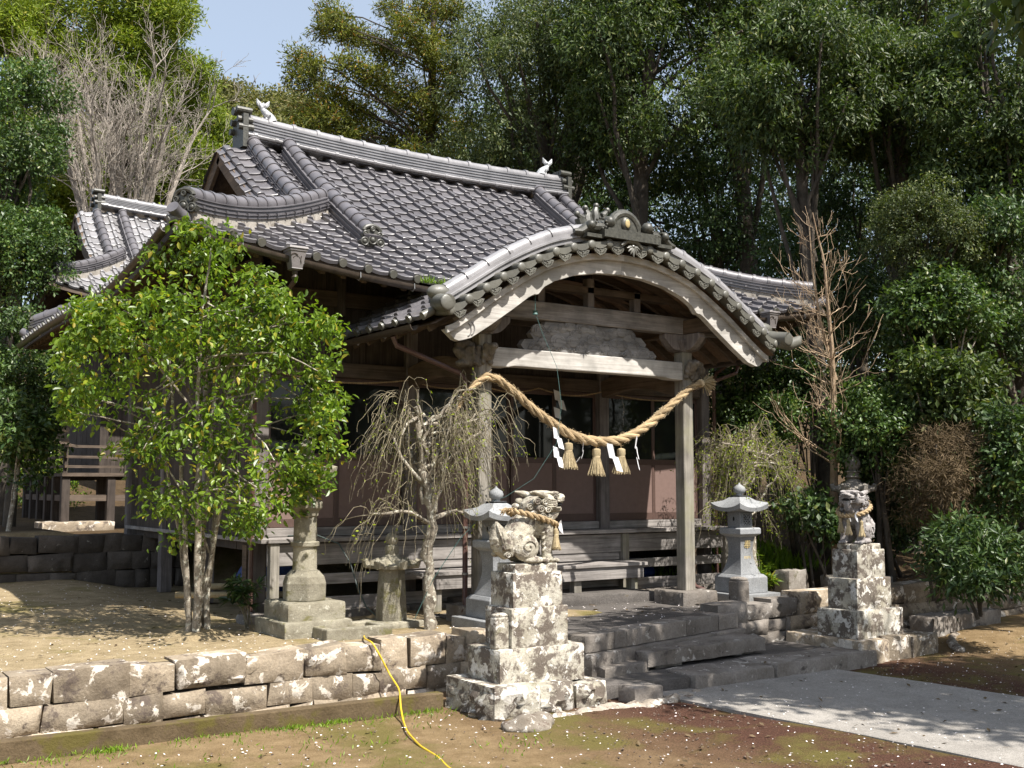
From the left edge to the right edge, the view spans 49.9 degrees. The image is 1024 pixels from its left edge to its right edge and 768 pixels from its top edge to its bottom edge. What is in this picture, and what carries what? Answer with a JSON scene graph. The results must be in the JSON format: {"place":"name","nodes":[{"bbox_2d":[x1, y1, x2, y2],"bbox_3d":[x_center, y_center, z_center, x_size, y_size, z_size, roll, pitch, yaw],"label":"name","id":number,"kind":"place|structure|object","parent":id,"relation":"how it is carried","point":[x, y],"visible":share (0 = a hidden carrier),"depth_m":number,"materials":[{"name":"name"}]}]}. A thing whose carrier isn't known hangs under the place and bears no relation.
{"place":"outdoors","nodes":[
{"label":"outdoors","id":0,"kind":"place"},
{"bbox_2d":[0,352,1021,674],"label":"terrace ground","id":1,"kind":"structure","parent":0,"point":[72,630],"depth_m":15.01,"materials":[{"name":"soil"}]},
{"bbox_2d":[0,381,76,530],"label":"evergreen tree","id":2,"kind":"object","parent":1,"relation":"on","point":[21,438],"visible":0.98,"depth_m":19.16,"materials":[{"name":"green plant"}]},
{"bbox_2d":[0,198,83,524],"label":"evergreen tree","id":3,"kind":"object","parent":1,"relation":"on","point":[29,262],"visible":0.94,"depth_m":23.69,"materials":[{"name":"green plant"}]},
{"bbox_2d":[0,53,86,366],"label":"evergreen tree","id":4,"kind":"object","parent":1,"relation":"on","point":[21,167],"visible":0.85,"depth_m":24.77,"materials":[{"name":"green plant"}]},
{"bbox_2d":[0,300,87,526],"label":"evergreen tree","id":5,"kind":"object","parent":1,"relation":"on","point":[33,367],"visible":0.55,"depth_m":21.16,"materials":[{"name":"green plant"}]},
{"bbox_2d":[17,444,91,508],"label":"evergreen shrub","id":6,"kind":"object","parent":1,"relation":"on","point":[73,484],"visible":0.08,"depth_m":32.79,"materials":[{"name":"green plant"}]},
{"bbox_2d":[3,108,114,460],"bbox_3d":[-16.576,-3.449,39.491,4.421,14.306,7.451,2,-6,-22],"label":"conifer tree","id":7,"kind":"object","parent":1,"relation":"on","point":[62,193],"visible":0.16,"depth_m":38.30,"materials":[{"name":"green plant"}]},
{"bbox_2d":[12,188,168,531],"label":"hall","id":8,"kind":"structure","parent":1,"relation":"on","point":[112,244],"depth_m":26.43,"materials":[{"name":"tile"}]},
{"bbox_2d":[0,533,183,587],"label":"retaining wall","id":9,"kind":"structure","parent":1,"relation":"on","point":[106,558],"depth_m":18.47,"materials":[{"name":"stone"}]},
{"bbox_2d":[0,0,229,207],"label":"conifer tree","id":10,"kind":"object","parent":1,"relation":"on","point":[19,16],"visible":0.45,"depth_m":40.04,"materials":[{"name":"green plant"}]},
{"bbox_2d":[0,1,256,217],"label":"bare tree","id":11,"kind":"object","parent":1,"relation":"on","point":[114,156],"visible":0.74,"depth_m":35.28,"materials":[{"name":"grey plant"}]},
{"bbox_2d":[106,50,236,212],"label":"conifer tree","id":12,"kind":"object","parent":1,"relation":"on","point":[216,138],"visible":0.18,"depth_m":48.02,"materials":[{"name":"green plant"}]},
{"bbox_2d":[43,213,358,640],"bbox_3d":[-3.765,0.591,12.844,3.894,5.121,3.154,0,-5,-3],"label":"camellia tree","id":13,"kind":"object","parent":1,"relation":"on","point":[198,624],"visible":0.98,"depth_m":12.55,"materials":[{"name":"green plant"}]},
{"bbox_2d":[175,591,282,597],"bbox_3d":[-3.945,2.982,15.563,1.623,0.096,0.090,0,-5,0],"label":"bamboo pole","id":14,"kind":"object","parent":1,"relation":"on","point":[212,594],"visible":0.34,"depth_m":15.52,"materials":[{"name":"wood"}]},
{"bbox_2d":[211,73,255,106],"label":"hill tree","id":15,"kind":"object","parent":1,"relation":"on","point":[226,83],"visible":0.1,"depth_m":68.80,"materials":[{"name":"green plant"}]},
{"bbox_2d":[215,572,268,629],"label":"shrub","id":16,"kind":"object","parent":1,"relation":"on","point":[241,591],"visible":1,"depth_m":13.52,"materials":[{"name":"green plant"}]},
{"bbox_2d":[214,82,283,116],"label":"hill tree","id":17,"kind":"object","parent":1,"relation":"on","point":[244,101],"visible":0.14,"depth_m":64.93,"materials":[{"name":"green plant"}]},
{"bbox_2d":[227,100,312,146],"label":"hill tree","id":18,"kind":"object","parent":1,"relation":"on","point":[279,119],"visible":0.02,"depth_m":55.15,"materials":[{"name":"green plant"}]},
{"bbox_2d":[251,78,317,104],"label":"hill tree","id":19,"kind":"object","parent":1,"relation":"on","point":[279,89],"visible":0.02,"depth_m":66.71,"materials":[{"name":"green plant"}]},
{"bbox_2d":[260,87,337,123],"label":"hill tree","id":20,"kind":"object","parent":1,"relation":"on","point":[280,101],"visible":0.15,"depth_m":58.88,"materials":[{"name":"green plant"}]},
{"bbox_2d":[255,439,351,639],"bbox_3d":[-2.489,1.848,13.259,0.885,2.380,0.917,4,-6,-34],"label":"old stone lantern","id":21,"kind":"object","parent":1,"relation":"on","point":[302,607],"visible":0.6,"depth_m":13.03,"materials":[{"name":"stone"}]},
{"bbox_2d":[313,620,391,640],"bbox_3d":[-1.914,2.903,12.912,0.840,0.155,0.600,4,-6,-34],"label":"stone basin","id":22,"kind":"object","parent":1,"relation":"on","point":[360,629],"visible":0.73,"depth_m":12.66,"materials":[{"name":"stone"}]},
{"bbox_2d":[274,0,481,160],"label":"cedar tree","id":23,"kind":"object","parent":1,"relation":"on","point":[322,113],"visible":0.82,"depth_m":30.74,"materials":[{"name":"green plant"}]},
{"bbox_2d":[360,532,423,628],"bbox_3d":[-1.543,2.504,14.100,0.674,1.210,0.763,4,-6,-34],"label":"short stone lantern","id":24,"kind":"object","parent":1,"relation":"on","point":[391,565],"visible":0.9,"depth_m":13.96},
{"bbox_2d":[16,98,833,624],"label":"shrine hall","id":25,"kind":"structure","parent":1,"relation":"on","point":[360,236],"depth_m":16.42,"materials":[{"name":"grey tile"}]},
{"bbox_2d":[267,374,337,527],"bbox_3d":[-2.916,0.931,15.305,1.050,2.105,0.035,4,-6,-34],"label":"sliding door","id":26,"kind":"structure","parent":25,"relation":"in","point":[326,517],"depth_m":15.24,"materials":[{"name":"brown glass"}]},
{"bbox_2d":[336,378,401,525],"bbox_3d":[-2.067,0.989,15.920,1.050,2.105,0.035,4,-6,-34],"label":"sliding door","id":27,"kind":"structure","parent":25,"relation":"in","point":[359,408],"depth_m":15.87,"materials":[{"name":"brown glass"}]},
{"bbox_2d":[416,383,462,524],"bbox_3d":[-1.092,1.046,16.537,0.860,2.105,0.035,4,-6,-34],"label":"sliding door","id":28,"kind":"structure","parent":25,"relation":"in","point":[439,396],"depth_m":16.56,"materials":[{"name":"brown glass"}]},
{"bbox_2d":[278,371,669,401],"bbox_3d":[-0.057,0.082,17.208,7.630,0.118,0.030,4,-6,-34],"label":"thin rope","id":29,"kind":"object","parent":25,"relation":"attached to","point":[491,388],"visible":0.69,"depth_m":17.03,"materials":[{"name":"wicker"}]},
{"bbox_2d":[414,295,561,618],"bbox_3d":[-0.296,0.848,14.044,1.883,4.182,0.373,1,-5,-12],"label":"hanging cord","id":30,"kind":"object","parent":25,"relation":"hanging from","point":[535,311],"visible":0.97,"depth_m":14.02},
{"bbox_2d":[468,387,509,522],"bbox_3d":[-0.400,1.094,17.047,0.860,2.105,0.035,4,-6,-34],"label":"sliding door","id":31,"kind":"structure","parent":25,"relation":"in","point":[502,478],"depth_m":17.20,"materials":[{"name":"brown wood"}]},
{"bbox_2d":[510,388,554,519],"bbox_3d":[0.331,1.136,17.499,0.860,2.105,0.035,4,-6,-34],"label":"sliding door","id":32,"kind":"structure","parent":25,"relation":"in","point":[541,436],"depth_m":17.50,"materials":[{"name":"brown wood"}]},
{"bbox_2d":[555,391,595,520],"bbox_3d":[1.023,1.183,18.009,0.860,2.105,0.035,4,-6,-34],"label":"sliding door","id":33,"kind":"structure","parent":25,"relation":"in","point":[578,488],"depth_m":18.03,"materials":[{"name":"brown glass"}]},
{"bbox_2d":[454,370,716,446],"bbox_3d":[1.150,0.327,15.496,4.610,1.173,0.337,4,-6,-34],"label":"straw rope","id":34,"kind":"object","parent":25,"relation":"hanging from","point":[707,382],"visible":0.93,"depth_m":15.34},
{"bbox_2d":[553,427,563,467],"bbox_3d":[0.630,0.872,15.043,0.047,0.566,0.229,-4,-7,38],"label":"paper streamer","id":35,"kind":"object","parent":34,"relation":"hanging from","point":[556,449],"visible":0.98,"depth_m":15.04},
{"bbox_2d":[559,439,577,469],"bbox_3d":[0.779,0.972,15.171,0.271,0.428,0.264,4,-6,-34],"label":"straw tassel","id":36,"kind":"object","parent":34,"relation":"hanging from","point":[568,460],"visible":1,"depth_m":15.11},
{"bbox_2d":[587,447,605,476],"bbox_3d":[1.187,1.077,15.435,0.267,0.448,0.267,4,-6,-34],"label":"straw tassel","id":37,"kind":"object","parent":34,"relation":"hanging from","point":[596,466],"visible":1,"depth_m":15.38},
{"bbox_2d":[607,443,622,471],"bbox_3d":[1.444,1.037,15.512,0.243,0.407,0.034,1,-5,-11],"label":"paper streamer","id":38,"kind":"object","parent":34,"relation":"hanging from","point":[610,448],"visible":1,"depth_m":15.50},
{"bbox_2d":[612,445,629,474],"bbox_3d":[1.557,1.082,15.693,0.256,0.430,0.262,4,-6,-34],"label":"straw tassel","id":39,"kind":"object","parent":34,"relation":"hanging from","point":[622,458],"visible":0.89,"depth_m":15.64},
{"bbox_2d":[609,395,654,519],"bbox_3d":[1.999,1.241,18.626,1.050,2.105,0.035,4,-6,-34],"label":"sliding door","id":40,"kind":"structure","parent":25,"relation":"in","point":[632,497],"depth_m":18.65,"materials":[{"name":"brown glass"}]},
{"bbox_2d":[653,397,697,518],"bbox_3d":[2.848,1.298,19.241,1.050,2.105,0.035,4,-6,-34],"label":"sliding door","id":41,"kind":"structure","parent":25,"relation":"in","point":[664,430],"depth_m":19.11,"materials":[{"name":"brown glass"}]},
{"bbox_2d":[321,368,535,629],"bbox_3d":[-1.165,1.442,13.884,2.456,3.336,2.520,-3,-6,28],"label":"weeping plum","id":42,"kind":"object","parent":1,"relation":"on","point":[424,479],"visible":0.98,"depth_m":13.77,"materials":[{"name":"beige plant"}]},
{"bbox_2d":[408,73,610,176],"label":"wood thicket","id":43,"kind":"object","parent":1,"relation":"on","point":[495,91],"visible":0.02,"depth_m":40.99,"materials":[{"name":"green plant"}]},
{"bbox_2d":[405,560,647,611],"bbox_3d":[0.309,2.985,16.349,4.070,0.550,0.520,4,-6,-34],"label":"porch step","id":44,"kind":"object","parent":1,"relation":"on","point":[574,575],"visible":0.68,"depth_m":16.61,"materials":[{"name":"grey wood"}]},
{"bbox_2d":[414,0,663,203],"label":"evergreen tree","id":45,"kind":"object","parent":1,"relation":"on","point":[529,121],"visible":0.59,"depth_m":27.76,"materials":[{"name":"green plant"}]},
{"bbox_2d":[446,586,653,606],"bbox_3d":[0.637,3.234,16.449,3.166,0.212,1.168,4,-6,-34],"label":"doorstep slab","id":46,"kind":"structure","parent":1,"relation":"on","point":[602,595],"depth_m":16.45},
{"bbox_2d":[473,0,655,204],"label":"evergreen tree","id":47,"kind":"object","parent":1,"relation":"on","point":[575,191],"visible":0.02,"depth_m":32.42,"materials":[{"name":"green plant"}]},
{"bbox_2d":[532,154,674,230],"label":"wood thicket","id":48,"kind":"object","parent":1,"relation":"on","point":[598,199],"visible":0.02,"depth_m":34.44,"materials":[{"name":"green plant"}]},
{"bbox_2d":[523,0,806,226],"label":"evergreen tree","id":49,"kind":"object","parent":1,"relation":"on","point":[605,28],"visible":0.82,"depth_m":25.91,"materials":[{"name":"green plant"}]},
{"bbox_2d":[590,124,854,498],"bbox_3d":[5.441,-2.012,29.801,7.029,10.528,7.224,4,-6,-34],"label":"evergreen tree","id":50,"kind":"object","parent":1,"relation":"on","point":[717,220],"visible":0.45,"depth_m":28.11,"materials":[{"name":"green plant"}]},
{"bbox_2d":[622,0,824,507],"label":"evergreen tree","id":51,"kind":"object","parent":1,"relation":"on","point":[744,266],"visible":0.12,"depth_m":27.46,"materials":[{"name":"green plant"}]},
{"bbox_2d":[729,577,748,602],"bbox_3d":[3.271,3.019,15.853,0.220,0.470,0.220,4,-6,-34],"label":"marker stone","id":52,"kind":"object","parent":1,"relation":"on","point":[738,588],"visible":0.75,"depth_m":15.78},
{"bbox_2d":[711,483,779,601],"bbox_3d":[3.552,2.459,17.116,0.840,1.840,0.840,4,-6,-34],"label":"granite lantern","id":53,"kind":"object","parent":1,"relation":"on","point":[740,532],"visible":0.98,"depth_m":16.98,"materials":[{"name":"stone"}]},
{"bbox_2d":[669,413,838,567],"bbox_3d":[3.808,1.961,18.148,2.030,2.952,3.175,-5,-7,43],"label":"weeping plum","id":54,"kind":"object","parent":1,"relation":"on","point":[742,461],"visible":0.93,"depth_m":17.91,"materials":[{"name":"green plant"}]},
{"bbox_2d":[709,362,814,526],"bbox_3d":[4.318,1.536,19.884,2.174,4.044,2.481,4,-6,-34],"label":"camellia shrub","id":55,"kind":"object","parent":1,"relation":"on","point":[738,408],"visible":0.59,"depth_m":19.62,"materials":[{"name":"green plant"}]},
{"bbox_2d":[758,564,782,590],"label":"shrub","id":56,"kind":"object","parent":1,"relation":"on","point":[771,578],"visible":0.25,"depth_m":17.45,"materials":[{"name":"green plant"}]},
{"bbox_2d":[712,532,829,576],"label":"blade grass","id":57,"kind":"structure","parent":1,"relation":"on","point":[783,556],"depth_m":20.07,"materials":[{"name":"green plant"}]},
{"bbox_2d":[672,213,878,491],"bbox_3d":[7.181,-0.832,32.872,8.654,8.400,8.726,4,-6,-34],"label":"wood thicket","id":58,"kind":"object","parent":1,"relation":"on","point":[793,334],"visible":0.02,"depth_m":31.57,"materials":[{"name":"green plant"}]},
{"bbox_2d":[775,569,805,595],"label":"upright block","id":59,"kind":"structure","parent":1,"relation":"on","point":[792,579],"depth_m":17.47,"materials":[{"name":"stone"}]},
{"bbox_2d":[681,0,900,559],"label":"evergreen tree","id":60,"kind":"object","parent":1,"relation":"on","point":[773,116],"visible":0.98,"depth_m":21.33,"materials":[{"name":"green plant"}]},
{"bbox_2d":[749,344,841,569],"bbox_3d":[5.111,1.372,20.266,1.684,4.293,1.871,0,-5,-5],"label":"camellia shrub","id":61,"kind":"object","parent":1,"relation":"on","point":[787,379],"visible":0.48,"depth_m":20.05,"materials":[{"name":"green plant"}]},
{"bbox_2d":[763,481,854,588],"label":"evergreen shrub","id":62,"kind":"object","parent":1,"relation":"on","point":[818,517],"visible":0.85,"depth_m":17.99,"materials":[{"name":"green plant"}]},
{"bbox_2d":[661,107,965,471],"bbox_3d":[10.802,-4.084,38.852,11.507,14.730,11.142,4,-6,-34],"label":"wood thicket","id":63,"kind":"object","parent":1,"relation":"on","point":[786,201],"visible":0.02,"depth_m":37.86,"materials":[{"name":"green plant"}]},
{"bbox_2d":[753,207,899,573],"bbox_3d":[5.242,0.108,18.445,2.533,6.308,2.784,-1,-5,8],"label":"dead sapling","id":64,"kind":"object","parent":1,"relation":"on","point":[830,353],"visible":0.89,"depth_m":18.57,"materials":[{"name":"beige wood"}]},
{"bbox_2d":[745,160,930,507],"bbox_3d":[7.718,-1.058,24.658,5.921,8.734,5.111,4,-6,-34],"label":"evergreen tree","id":65,"kind":"object","parent":1,"relation":"on","point":[870,285],"visible":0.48,"depth_m":24.26,"materials":[{"name":"green plant"}]},
{"bbox_2d":[776,267,925,453],"bbox_3d":[10.474,-0.316,28.663,8.186,6.829,7.675,4,-6,-34],"label":"tree","id":66,"kind":"object","parent":1,"relation":"on","point":[879,362],"visible":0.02,"depth_m":27.64,"materials":[{"name":"green plant"}]},
{"bbox_2d":[820,449,892,587],"bbox_3d":[5.621,2.265,18.056,0.834,2.380,0.820,4,-6,-34],"label":"stone lantern","id":67,"kind":"object","parent":1,"relation":"on","point":[853,482],"visible":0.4,"depth_m":18.02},
{"bbox_2d":[739,0,1008,390],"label":"evergreen tree","id":68,"kind":"object","parent":1,"relation":"on","point":[917,9],"visible":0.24,"depth_m":25.16,"materials":[{"name":"green plant"}]},
{"bbox_2d":[808,372,941,581],"bbox_3d":[6.243,1.634,18.428,2.338,3.767,2.088,4,-6,-34],"label":"camellia shrub","id":69,"kind":"object","parent":1,"relation":"on","point":[868,408],"visible":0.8,"depth_m":18.15,"materials":[{"name":"green plant"}]},
{"bbox_2d":[825,454,938,576],"bbox_3d":[6.764,2.340,19.478,2.542,2.482,2.071,4,-6,-34],"label":"evergreen shrub","id":70,"kind":"object","parent":1,"relation":"on","point":[898,541],"visible":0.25,"depth_m":18.87,"materials":[{"name":"green plant"}]},
{"bbox_2d":[809,4,1010,553],"bbox_3d":[8.108,-2.201,22.653,4.625,11.440,4.204,-1,-6,16],"label":"evergreen tree","id":71,"kind":"object","parent":1,"relation":"on","point":[886,145],"visible":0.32,"depth_m":22.20,"materials":[{"name":"green plant"}]},
{"bbox_2d":[852,166,994,504],"bbox_3d":[7.358,-0.090,19.203,2.478,7.235,2.130,0,-5,-3],"label":"evergreen tree","id":72,"kind":"object","parent":1,"relation":"on","point":[894,216],"visible":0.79,"depth_m":19.16,"materials":[{"name":"green plant"}]},
{"bbox_2d":[863,248,1019,516],"bbox_3d":[7.372,0.604,18.826,2.481,5.792,2.442,4,-6,-34],"label":"camellia shrub","id":73,"kind":"object","parent":1,"relation":"on","point":[938,306],"visible":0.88,"depth_m":18.54,"materials":[{"name":"green plant"}]},
{"bbox_2d":[884,0,1023,565],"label":"evergreen tree","id":74,"kind":"object","parent":1,"relation":"on","point":[990,160],"visible":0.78,"depth_m":20.54,"materials":[{"name":"green plant"}]},
{"bbox_2d":[918,186,1023,564],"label":"evergreen tree","id":75,"kind":"object","parent":1,"relation":"on","point":[1005,230],"visible":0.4,"depth_m":19.23,"materials":[{"name":"green plant"}]},
{"bbox_2d":[0,613,1023,767],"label":"ground","id":76,"kind":"structure","parent":0,"point":[979,660],"depth_m":10.11,"materials":[{"name":"soil"}]},
{"bbox_2d":[0,691,442,764],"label":"kerb wall","id":77,"kind":"structure","parent":76,"relation":"on","point":[24,748],"depth_m":10.30,"materials":[{"name":"concrete"}]},
{"bbox_2d":[0,627,484,738],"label":"retaining wall","id":78,"kind":"structure","parent":76,"relation":"on","point":[85,696],"depth_m":11.19,"materials":[{"name":"stone"}]},
{"bbox_2d":[0,706,552,767],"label":"weeds","id":79,"kind":"object","parent":76,"relation":"on","point":[120,749],"visible":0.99,"depth_m":10.10,"materials":[{"name":"green plant"}]},
{"bbox_2d":[363,635,450,767],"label":"garden hose","id":80,"kind":"object","parent":76,"relation":"on","point":[404,724],"visible":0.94,"depth_m":11.24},
{"bbox_2d":[0,578,1023,767],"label":"fallen petals","id":81,"kind":"object","parent":76,"relation":"on","point":[517,731],"visible":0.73,"depth_m":11.48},
{"bbox_2d":[2,538,1023,767],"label":"leaf litter","id":82,"kind":"object","parent":76,"relation":"on","point":[747,753],"visible":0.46,"depth_m":11.39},
{"bbox_2d":[445,562,606,721],"bbox_3d":[0.148,2.730,11.842,1.567,1.595,1.066,4,-6,-34],"label":"stone pedestal","id":83,"kind":"object","parent":76,"relation":"on","point":[536,665],"visible":0.94,"depth_m":11.65,"materials":[{"name":"stone"}]},
{"bbox_2d":[490,613,508,649],"bbox_3d":[-0.131,2.592,11.547,0.180,0.370,0.120,4,-6,-34],"label":"marker stone","id":84,"kind":"object","parent":83,"relation":"on","point":[499,630],"visible":1,"depth_m":11.50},
{"bbox_2d":[489,490,564,563],"bbox_3d":[0.171,1.557,12.019,0.973,0.789,0.428,4,-6,-34],"label":"guardian lion","id":85,"kind":"object","parent":83,"relation":"on","point":[518,538],"visible":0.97,"depth_m":11.88},
{"bbox_2d":[499,507,562,532],"bbox_3d":[0.186,1.497,12.036,0.741,0.302,0.498,4,-6,-34],"label":"rope collar","id":86,"kind":"object","parent":85,"relation":"attached to","point":[511,512],"visible":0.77,"depth_m":11.86,"materials":[{"name":"fabric"}]},
{"bbox_2d":[501,711,553,732],"bbox_3d":[0.174,3.345,10.775,0.617,0.245,0.436,4,-6,-34],"label":"pale rock","id":87,"kind":"object","parent":76,"relation":"on","point":[538,721],"visible":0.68,"depth_m":10.64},
{"bbox_2d":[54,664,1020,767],"bbox_3d":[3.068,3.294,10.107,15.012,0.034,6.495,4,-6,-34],"label":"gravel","id":88,"kind":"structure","parent":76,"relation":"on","point":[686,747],"depth_m":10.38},
{"bbox_2d":[552,689,700,719],"bbox_3d":[1.232,3.455,11.776,2.444,0.140,0.388,4,-7,-38],"label":"mortar skirt","id":89,"kind":"object","parent":76,"relation":"on","point":[670,698],"visible":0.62,"depth_m":11.75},
{"bbox_2d":[618,681,662,702],"bbox_3d":[1.410,3.415,12.084,0.382,0.223,0.315,4,-6,-34],"label":"loose block","id":90,"kind":"object","parent":76,"relation":"on","point":[641,692],"depth_m":11.99,"materials":[{"name":"stone"}]},
{"bbox_2d":[568,612,876,699],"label":"stone steps","id":91,"kind":"structure","parent":76,"relation":"on","point":[694,651],"depth_m":13.55,"materials":[{"name":"stone"}]},
{"bbox_2d":[700,596,796,642],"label":"retaining wall","id":92,"kind":"structure","parent":76,"relation":"on","point":[768,619],"depth_m":15.61,"materials":[{"name":"stone"}]},
{"bbox_2d":[786,627,937,663],"bbox_3d":[4.943,3.671,15.563,1.712,0.378,1.415,4,-6,-34],"label":"pedestal footing","id":93,"kind":"object","parent":76,"relation":"on","point":[908,643],"visible":0.48,"depth_m":15.08,"materials":[{"name":"stone"}]},
{"bbox_2d":[817,543,902,639],"bbox_3d":[4.863,2.865,15.397,0.979,1.260,0.692,4,-6,-34],"label":"stone pedestal","id":94,"kind":"object","parent":93,"relation":"on","point":[859,607],"visible":0.99,"depth_m":15.18,"materials":[{"name":"stone"}]},
{"bbox_2d":[838,490,874,543],"bbox_3d":[4.849,1.869,15.504,0.413,0.754,0.861,-4,-7,37],"label":"guardian lion","id":95,"kind":"object","parent":94,"relation":"on","point":[852,501],"visible":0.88,"depth_m":15.33},
{"bbox_2d":[835,500,872,521],"bbox_3d":[4.838,1.790,15.498,0.498,0.302,0.673,-4,-7,37],"label":"rope collar","id":96,"kind":"object","parent":95,"relation":"attached to","point":[856,514],"visible":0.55,"depth_m":15.25,"materials":[{"name":"fabric"}]},
{"bbox_2d":[782,578,1023,630],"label":"retaining wall","id":97,"kind":"structure","parent":76,"relation":"on","point":[909,597],"depth_m":17.39,"materials":[{"name":"stone"}]},
{"bbox_2d":[909,607,1000,636],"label":"long slab","id":98,"kind":"structure","parent":76,"relation":"on","point":[942,623],"depth_m":17.06,"materials":[{"name":"stone"}]},
{"bbox_2d":[946,632,964,652],"bbox_3d":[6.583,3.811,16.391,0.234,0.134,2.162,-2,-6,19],"label":"rock","id":99,"kind":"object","parent":76,"relation":"on","point":[952,642],"depth_m":15.73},
{"bbox_2d":[943,390,1023,600],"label":"evergreen shrub","id":100,"kind":"object","parent":76,"relation":"on","point":[1004,455],"visible":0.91,"depth_m":16.63,"materials":[{"name":"green plant"}]},
{"bbox_2d":[947,0,1023,63],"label":"evergreen tree","id":101,"kind":"object","parent":76,"relation":"on","point":[1017,11],"visible":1,"depth_m":11.97,"materials":[{"name":"green plant"}]},
{"bbox_2d":[0,0,1023,370],"label":"sky","id":102,"kind":"structure","parent":0,"point":[239,28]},
{"bbox_2d":[434,601,706,639],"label":"porch paving","id":103,"kind":"structure","parent":0,"point":[609,616],"depth_m":15.00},
{"bbox_2d":[452,486,512,627],"bbox_3d":[-0.202,2.184,13.879,0.815,1.785,0.815,4,-6,-34],"label":"granite lantern","id":104,"kind":"object","parent":103,"relation":"on","point":[478,600],"visible":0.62,"depth_m":13.77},
{"bbox_2d":[663,669,1023,766],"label":"path","id":105,"kind":"structure","parent":0,"point":[904,703],"depth_m":11.55,"materials":[{"name":"concrete"}]},
{"bbox_2d":[878,415,995,603],"bbox_3d":[6.742,1.930,17.164,1.902,2.946,2.105,-1,-5,7],"label":"dry shrub","id":106,"kind":"object","parent":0,"point":[937,472],"visible":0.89,"depth_m":16.92,"materials":[{"name":"brown plant"}]},
{"bbox_2d":[878,336,1023,595],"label":"evergreen shrub","id":107,"kind":"object","parent":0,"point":[951,383],"visible":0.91,"depth_m":17.73,"materials":[{"name":"green plant"}]},
{"bbox_2d":[902,499,1023,621],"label":"evergreen shrub","id":108,"kind":"object","parent":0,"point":[968,559],"visible":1,"depth_m":15.31,"materials":[{"name":"green plant"}]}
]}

